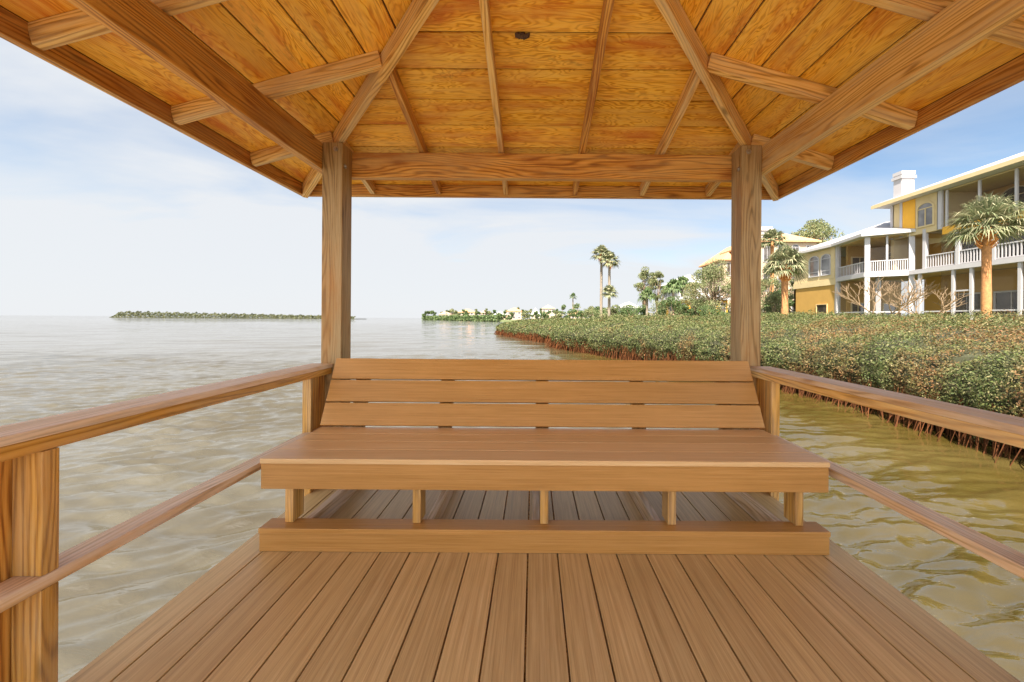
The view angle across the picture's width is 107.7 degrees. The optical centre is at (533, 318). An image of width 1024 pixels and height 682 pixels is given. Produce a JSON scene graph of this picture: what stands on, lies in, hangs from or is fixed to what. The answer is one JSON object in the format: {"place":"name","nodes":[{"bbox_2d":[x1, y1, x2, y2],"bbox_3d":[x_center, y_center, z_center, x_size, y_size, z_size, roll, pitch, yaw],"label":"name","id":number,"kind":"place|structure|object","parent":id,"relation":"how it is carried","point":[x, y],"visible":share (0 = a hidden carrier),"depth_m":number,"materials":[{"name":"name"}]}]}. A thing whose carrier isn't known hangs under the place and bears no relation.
{"place":"outdoors","nodes":[
{"label":"outdoors","id":0,"kind":"place"},
{"bbox_2d":[461,320,515,321],"bbox_3d":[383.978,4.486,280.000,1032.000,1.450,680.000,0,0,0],"label":"ground","id":1,"kind":"structure","parent":0,"point":[502,320],"depth_m":263.50,"materials":[{"name":"soil"}]},
{"bbox_2d":[438,311,452,315],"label":"villa","id":2,"kind":"object","parent":1,"relation":"on","point":[444,313],"visible":0.22,"depth_m":420.78,"materials":[{"name":"beige"}]},
{"bbox_2d":[421,314,499,321],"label":"shore bushes","id":3,"kind":"object","parent":1,"relation":"on","point":[483,317],"visible":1,"depth_m":323.09,"materials":[{"name":"green plant"}]},
{"bbox_2d":[458,309,475,315],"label":"villa","id":4,"kind":"object","parent":1,"relation":"on","point":[471,312],"visible":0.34,"depth_m":390.00,"materials":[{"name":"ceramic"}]},
{"bbox_2d":[502,310,506,319],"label":"shore tree","id":5,"kind":"object","parent":1,"relation":"on","point":[504,315],"visible":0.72,"depth_m":323.36,"materials":[{"name":"green plant"}]},
{"bbox_2d":[506,312,514,319],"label":"shore tree","id":6,"kind":"object","parent":1,"relation":"on","point":[508,317],"visible":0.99,"depth_m":283.79,"materials":[{"name":"green plant"}]},
{"bbox_2d":[506,307,522,319],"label":"villa","id":7,"kind":"object","parent":1,"relation":"on","point":[517,313],"visible":0.77,"depth_m":300.00,"materials":[{"name":"white paint"}]},
{"bbox_2d":[521,310,529,318],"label":"shore tree","id":8,"kind":"object","parent":1,"relation":"on","point":[525,313],"visible":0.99,"depth_m":270.09,"materials":[{"name":"green plant"}]},
{"bbox_2d":[530,311,539,318],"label":"shore tree","id":9,"kind":"object","parent":1,"relation":"on","point":[536,314],"visible":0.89,"depth_m":239.07,"materials":[{"name":"green plant"}]},
{"bbox_2d":[541,311,548,318],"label":"shore tree","id":10,"kind":"object","parent":1,"relation":"on","point":[544,314],"visible":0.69,"depth_m":223.56,"materials":[{"name":"green plant"}]},
{"bbox_2d":[541,305,554,317],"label":"villa","id":11,"kind":"object","parent":1,"relation":"on","point":[547,308],"visible":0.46,"depth_m":270.00,"materials":[{"name":"white paint"}]},
{"bbox_2d":[494,317,617,347],"bbox_3d":[4.338,1.077,56.371,20.799,2.804,55.456,0,0,0],"label":"mangrove hedge","id":12,"kind":"object","parent":1,"relation":"on","point":[537,330],"visible":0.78,"depth_m":42.77,"materials":[{"name":"green plant"}]},
{"bbox_2d":[551,311,562,317],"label":"shore tree","id":13,"kind":"object","parent":1,"relation":"on","point":[558,314],"visible":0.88,"depth_m":214.98,"materials":[{"name":"green plant"}]},
{"bbox_2d":[558,304,565,317],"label":"shore tree","id":14,"kind":"object","parent":1,"relation":"on","point":[563,306],"visible":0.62,"depth_m":234.48,"materials":[{"name":"green plant"}]},
{"bbox_2d":[565,309,578,317],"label":"shore tree","id":15,"kind":"object","parent":1,"relation":"on","point":[573,314],"visible":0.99,"depth_m":189.34,"materials":[{"name":"green plant"}]},
{"bbox_2d":[564,303,580,317],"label":"shore tree","id":16,"kind":"object","parent":1,"relation":"on","point":[569,310],"visible":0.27,"depth_m":239.25,"materials":[{"name":"green plant"}]},
{"bbox_2d":[570,293,576,308],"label":"tall palm","id":17,"kind":"object","parent":1,"relation":"on","point":[572,295],"visible":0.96,"depth_m":239.77,"materials":[{"name":"green plant"}]},
{"bbox_2d":[573,303,579,317],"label":"shore tree","id":18,"kind":"object","parent":1,"relation":"on","point":[578,304],"visible":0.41,"depth_m":218.28,"materials":[{"name":"green plant"}]},
{"bbox_2d":[577,310,586,317],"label":"shore tree","id":19,"kind":"object","parent":1,"relation":"on","point":[580,313],"visible":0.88,"depth_m":168.53,"materials":[{"name":"green plant"}]},
{"bbox_2d":[582,306,604,318],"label":"shrub","id":20,"kind":"object","parent":1,"relation":"on","point":[589,311],"visible":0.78,"depth_m":69.70,"materials":[{"name":"green plant"}]},
{"bbox_2d":[585,306,607,317],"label":"garden bush","id":21,"kind":"object","parent":1,"relation":"on","point":[597,312],"visible":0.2,"depth_m":118.47,"materials":[{"name":"green plant"}]},
{"bbox_2d":[590,244,610,315],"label":"slender palm","id":22,"kind":"object","parent":1,"relation":"on","point":[601,249],"visible":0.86,"depth_m":71.76,"materials":[{"name":"green plant"}]},
{"bbox_2d":[598,251,619,316],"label":"slender palm","id":23,"kind":"object","parent":1,"relation":"on","point":[609,263],"visible":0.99,"depth_m":69.76,"materials":[{"name":"green plant"}]},
{"bbox_2d":[600,285,618,317],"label":"slender palm","id":24,"kind":"object","parent":1,"relation":"on","point":[607,289],"visible":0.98,"depth_m":61.80,"materials":[{"name":"green plant"}]},
{"bbox_2d":[603,304,619,316],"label":"garden bush","id":25,"kind":"object","parent":1,"relation":"on","point":[614,310],"visible":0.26,"depth_m":100.00,"materials":[{"name":"green plant"}]},
{"bbox_2d":[611,304,642,316],"bbox_3d":[15.445,-0.358,59.855,5.611,4.133,5.290,0,0,-41],"label":"shrub","id":26,"kind":"object","parent":1,"relation":"on","point":[630,309],"visible":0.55,"depth_m":59.67,"materials":[{"name":"green plant"}]},
{"bbox_2d":[615,302,641,314],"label":"villa","id":27,"kind":"object","parent":1,"relation":"on","point":[628,303],"visible":0.06,"depth_m":151.90,"materials":[{"name":"white paint"}]},
{"bbox_2d":[632,304,648,315],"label":"garden bush","id":28,"kind":"object","parent":1,"relation":"on","point":[642,311],"visible":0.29,"depth_m":79.30,"materials":[{"name":"green plant"}]},
{"bbox_2d":[633,266,657,306],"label":"slender oak","id":29,"kind":"object","parent":1,"relation":"on","point":[644,274],"visible":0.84,"depth_m":84.93,"materials":[{"name":"green plant"}]},
{"bbox_2d":[637,287,656,315],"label":"garden palm","id":30,"kind":"object","parent":1,"relation":"on","point":[647,293],"visible":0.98,"depth_m":74.70,"materials":[{"name":"green plant"}]},
{"bbox_2d":[648,271,667,312],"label":"slender oak","id":31,"kind":"object","parent":1,"relation":"on","point":[657,274],"visible":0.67,"depth_m":87.55,"materials":[{"name":"green plant"}]},
{"bbox_2d":[646,300,671,315],"bbox_3d":[19.344,-0.609,57.882,4.458,4.685,5.665,0,0,-27],"label":"shrub","id":32,"kind":"object","parent":1,"relation":"on","point":[656,307],"visible":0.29,"depth_m":58.18,"materials":[{"name":"green plant"}]},
{"bbox_2d":[657,295,689,314],"bbox_3d":[19.887,-0.742,51.995,4.720,4.959,4.571,0,0,0],"label":"garden tree","id":33,"kind":"object","parent":1,"relation":"on","point":[676,306],"visible":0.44,"depth_m":52.11,"materials":[{"name":"green plant"}]},
{"bbox_2d":[662,278,684,296],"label":"tree","id":34,"kind":"object","parent":1,"relation":"on","point":[673,287],"visible":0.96,"depth_m":65.56,"materials":[{"name":"green plant"}]},
{"bbox_2d":[661,274,701,300],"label":"villa","id":35,"kind":"object","parent":1,"relation":"on","point":[688,276],"visible":0.04,"depth_m":97.00,"materials":[{"name":"white paint"}]},
{"bbox_2d":[672,276,692,295],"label":"garden palm","id":36,"kind":"object","parent":1,"relation":"on","point":[683,280],"visible":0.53,"depth_m":67.56,"materials":[{"name":"green plant"}]},
{"bbox_2d":[677,304,696,317],"bbox_3d":[20.399,-0.107,50.092,2.834,3.693,2.736,0,0,0],"label":"garden bush","id":37,"kind":"object","parent":1,"relation":"on","point":[685,307],"visible":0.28,"depth_m":49.95,"materials":[{"name":"green plant"}]},
{"bbox_2d":[678,283,710,315],"bbox_3d":[23.094,-1.734,54.105,5.216,6.995,4.412,0,0,0],"label":"garden tree","id":38,"kind":"object","parent":1,"relation":"on","point":[703,294],"visible":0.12,"depth_m":53.73,"materials":[{"name":"green plant"}]},
{"bbox_2d":[666,293,730,314],"bbox_3d":[27.103,-1.128,63.000,7.166,6.025,11.200,0,0,0],"label":"villa","id":39,"kind":"object","parent":1,"relation":"on","point":[680,298],"visible":0.07,"depth_m":58.37,"materials":[{"name":"yellow paint"}]},
{"bbox_2d":[690,301,706,316],"bbox_3d":[22.836,-0.470,52.207,2.640,4.461,3.214,0,0,0],"label":"garden bush","id":40,"kind":"object","parent":1,"relation":"on","point":[692,307],"visible":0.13,"depth_m":51.61,"materials":[{"name":"green plant"}]},
{"bbox_2d":[681,258,730,316],"bbox_3d":[21.512,-2.752,44.912,6.603,9.015,7.773,0,0,-42],"label":"leafy tree","id":41,"kind":"object","parent":1,"relation":"on","point":[718,274],"visible":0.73,"depth_m":44.56,"materials":[{"name":"green plant"}]},
{"bbox_2d":[696,305,728,316],"bbox_3d":[19.854,0.060,42.141,3.429,3.355,4.067,0,0,0],"label":"shrub","id":42,"kind":"object","parent":1,"relation":"on","point":[703,312],"visible":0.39,"depth_m":41.51,"materials":[{"name":"green plant"}]},
{"bbox_2d":[699,246,730,312],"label":"villa","id":43,"kind":"object","parent":1,"relation":"on","point":[726,257],"visible":0.06,"depth_m":71.27,"materials":[{"name":"paint"}]},
{"bbox_2d":[727,263,730,275],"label":"window","id":44,"kind":"structure","parent":43,"relation":"in","point":[728,269],"depth_m":69.97,"materials":[{"name":"white paint"}]},
{"bbox_2d":[761,279,770,312],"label":"leafy tree","id":45,"kind":"object","parent":1,"relation":"on","point":[763,283],"visible":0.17,"depth_m":39.89,"materials":[{"name":"green plant"}]},
{"bbox_2d":[720,226,821,311],"bbox_3d":[42.207,-6.705,68.000,10.389,17.383,13.000,0,0,0],"label":"villa","id":46,"kind":"object","parent":1,"relation":"on","point":[798,243],"visible":0.11,"depth_m":62.00,"materials":[{"name":"paint"}]},
{"bbox_2d":[763,245,769,261],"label":"window","id":47,"kind":"structure","parent":46,"relation":"in","point":[766,252],"depth_m":61.97,"materials":[{"name":"white paint"}]},
{"bbox_2d":[792,244,799,250],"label":"window","id":48,"kind":"structure","parent":46,"relation":"in","point":[795,246],"depth_m":61.97,"materials":[{"name":"grey glass"}]},
{"bbox_2d":[761,228,789,291],"bbox_3d":[28.114,-4.708,44.046,3.862,12.199,3.569,0,0,0],"label":"fan palm","id":49,"kind":"object","parent":1,"relation":"on","point":[770,236],"visible":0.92,"depth_m":43.81,"materials":[{"name":"green plant"}]},
{"bbox_2d":[761,264,790,320],"bbox_3d":[21.710,-1.606,34.041,2.815,6.719,2.998,0,0,-36],"label":"leafy shrub","id":50,"kind":"object","parent":1,"relation":"on","point":[771,281],"visible":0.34,"depth_m":33.78,"materials":[{"name":"green plant"}]},
{"bbox_2d":[761,289,796,319],"bbox_3d":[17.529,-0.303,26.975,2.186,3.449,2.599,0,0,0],"label":"shrub","id":51,"kind":"object","parent":1,"relation":"on","point":[773,300],"visible":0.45,"depth_m":26.83,"materials":[{"name":"green plant"}]},
{"bbox_2d":[765,261,793,296],"bbox_3d":[34.687,-3.759,51.984,6.339,11.200,6.792,0,0,0],"label":"garden tree","id":52,"kind":"object","parent":1,"relation":"on","point":[791,289],"visible":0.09,"depth_m":52.27,"materials":[{"name":"green plant"}]},
{"bbox_2d":[544,308,1023,465],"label":"mangrove hedge","id":53,"kind":"object","parent":1,"relation":"on","point":[964,360],"visible":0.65,"depth_m":10.53,"materials":[{"name":"green plant"}]},
{"bbox_2d":[762,244,809,313],"bbox_3d":[16.803,-1.859,25.098,3.173,6.347,3.258,0,0,27],"label":"fan palm","id":54,"kind":"object","parent":1,"relation":"on","point":[785,256],"visible":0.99,"depth_m":24.79,"materials":[{"name":"green plant"}]},
{"bbox_2d":[788,279,793,312],"bbox_3d":[32.255,-1.551,45.946,2.874,6.745,2.676,0,0,-40],"label":"leafy shrub","id":55,"kind":"object","parent":1,"relation":"on","point":[791,282],"visible":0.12,"depth_m":46.08,"materials":[{"name":"green plant"}]},
{"bbox_2d":[790,218,844,244],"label":"leafy tree","id":56,"kind":"object","parent":1,"relation":"on","point":[817,229],"visible":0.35,"depth_m":67.47,"materials":[{"name":"green plant"}]},
{"bbox_2d":[833,276,942,316],"bbox_3d":[22.364,-0.864,23.991,4.848,3.833,5.370,0,0,33],"label":"bare tree","id":57,"kind":"object","parent":1,"relation":"on","point":[910,300],"visible":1,"depth_m":23.27,"materials":[{"name":"brown plant"}]},
{"bbox_2d":[793,152,1023,322],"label":"beach house","id":58,"kind":"structure","parent":1,"relation":"on","point":[901,245],"depth_m":31.53,"materials":[{"name":"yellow paint"}]},
{"bbox_2d":[808,256,819,277],"bbox_3d":[30.368,-5.634,40.484,0.098,2.280,1.473,0,0,0],"label":"window","id":59,"kind":"structure","parent":58,"relation":"in","point":[814,263],"depth_m":40.43,"materials":[{"name":"white paint"}]},
{"bbox_2d":[816,304,827,314],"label":"window","id":60,"kind":"structure","parent":58,"relation":"in","point":[823,308],"depth_m":39.30,"materials":[{"name":"beige paint"}]},
{"bbox_2d":[820,254,830,275],"bbox_3d":[30.368,-5.610,38.838,0.098,2.232,1.340,0,0,0],"label":"window","id":61,"kind":"structure","parent":58,"relation":"in","point":[825,261],"depth_m":38.89,"materials":[{"name":"grey glass"}]},
{"bbox_2d":[850,302,863,316],"bbox_3d":[31.904,-0.533,36.749,1.400,2.100,0.098,0,0,0],"label":"window","id":62,"kind":"structure","parent":58,"relation":"in","point":[854,308],"depth_m":36.77,"materials":[{"name":"beige glass"}]},
{"bbox_2d":[851,257,863,273],"bbox_3d":[32.086,-5.222,36.749,1.700,1.720,0.098,0,0,0],"label":"window","id":63,"kind":"structure","parent":58,"relation":"in","point":[854,260],"depth_m":36.77,"materials":[{"name":"beige glass"}]},
{"bbox_2d":[884,252,890,270],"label":"window","id":64,"kind":"structure","parent":58,"relation":"in","point":[889,254],"depth_m":36.77,"materials":[{"name":"beige"}]},
{"bbox_2d":[882,303,896,315],"bbox_3d":[35.004,-0.512,36.749,1.400,2.100,0.098,0,0,0],"label":"window","id":65,"kind":"structure","parent":58,"relation":"in","point":[885,307],"depth_m":36.77,"materials":[{"name":"beige glass"}]},
{"bbox_2d":[916,202,934,228],"bbox_3d":[31.707,-8.437,30.248,0.098,2.004,1.401,0,0,0],"label":"window","id":66,"kind":"structure","parent":58,"relation":"in","point":[925,212],"depth_m":30.22,"materials":[{"name":"beige glass"}]},
{"bbox_2d":[956,292,980,321],"bbox_3d":[34.855,-0.763,30.050,0.098,2.600,2.100,0,0,0],"label":"window","id":67,"kind":"structure","parent":58,"relation":"in","point":[977,295],"depth_m":30.02,"materials":[{"name":"grey glass"}]},
{"bbox_2d":[962,240,980,262],"bbox_3d":[34.885,-5.113,29.950,0.098,2.100,1.900,0,0,0],"label":"window","id":68,"kind":"structure","parent":58,"relation":"in","point":[964,246],"depth_m":29.91,"materials":[{"name":"grey glass"}]},
{"bbox_2d":[993,290,1023,318],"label":"window","id":69,"kind":"structure","parent":58,"relation":"in","point":[1001,299],"depth_m":27.61,"materials":[{"name":"grey glass"}]},
{"bbox_2d":[998,233,1023,257],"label":"window","id":70,"kind":"structure","parent":58,"relation":"in","point":[1010,240],"depth_m":27.28,"materials":[{"name":"white paint"}]},
{"bbox_2d":[999,185,1023,208],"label":"window","id":71,"kind":"structure","parent":58,"relation":"in","point":[1010,191],"depth_m":27.19,"materials":[{"name":"beige glass"}]},
{"bbox_2d":[886,288,970,315],"bbox_3d":[26.218,-0.502,24.981,3.946,3.160,4.074,0,0,-41],"label":"bare tree","id":72,"kind":"object","parent":1,"relation":"on","point":[941,300],"visible":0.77,"depth_m":24.52,"materials":[{"name":"brown plant"}]},
{"bbox_2d":[936,191,1023,318],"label":"fan palm","id":73,"kind":"object","parent":1,"relation":"on","point":[985,209],"visible":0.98,"depth_m":19.34,"materials":[{"name":"green plant"}]},
{"bbox_2d":[0,315,1023,681],"bbox_3d":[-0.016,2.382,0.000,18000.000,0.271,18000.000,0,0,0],"label":"water","id":74,"kind":"structure","parent":0,"point":[50,365],"depth_m":6.17,"materials":[{"name":"grey liquid"}]},
{"bbox_2d":[111,311,355,318],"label":"wooded island","id":75,"kind":"structure","parent":74,"relation":"in","point":[136,314],"depth_m":495.18,"materials":[{"name":"green plant"}]},
{"bbox_2d":[0,0,1023,429],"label":"gazebo","id":76,"kind":"object","parent":74,"relation":"in","point":[744,106],"visible":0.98,"depth_m":2.09,"materials":[{"name":"brown wood"}]},
{"bbox_2d":[515,32,529,39],"bbox_3d":[-0.061,-1.505,1.988,0.081,0.032,0.036,0,0,-11],"label":"wasp nest","id":77,"kind":"object","parent":76,"relation":"attached to","point":[522,35],"visible":1,"depth_m":1.98,"materials":[{"name":"brown"}]},
{"bbox_2d":[66,489,1020,681],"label":"deck","id":78,"kind":"structure","parent":76,"relation":"attached to","point":[248,611],"depth_m":1.42,"materials":[{"name":"brown wood"}]},
{"bbox_2d":[0,363,331,681],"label":"railing","id":79,"kind":"object","parent":78,"relation":"attached to","point":[35,566],"visible":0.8,"depth_m":1.08,"materials":[{"name":"brown wood"}]},
{"bbox_2d":[258,358,830,554],"bbox_3d":[0.053,0.704,2.196,2.752,0.860,0.807,0,0,0],"label":"bench","id":80,"kind":"object","parent":78,"relation":"on","point":[635,461],"visible":1,"depth_m":1.91,"materials":[{"name":"brown wood"}]},
{"bbox_2d":[749,366,1023,578],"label":"railing","id":81,"kind":"object","parent":76,"relation":"attached to","point":[999,427],"visible":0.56,"depth_m":1.49,"materials":[{"name":"brown wood"}]},
{"bbox_2d":[0,37,1023,318],"label":"sky","id":82,"kind":"structure","parent":0,"point":[107,208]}
]}

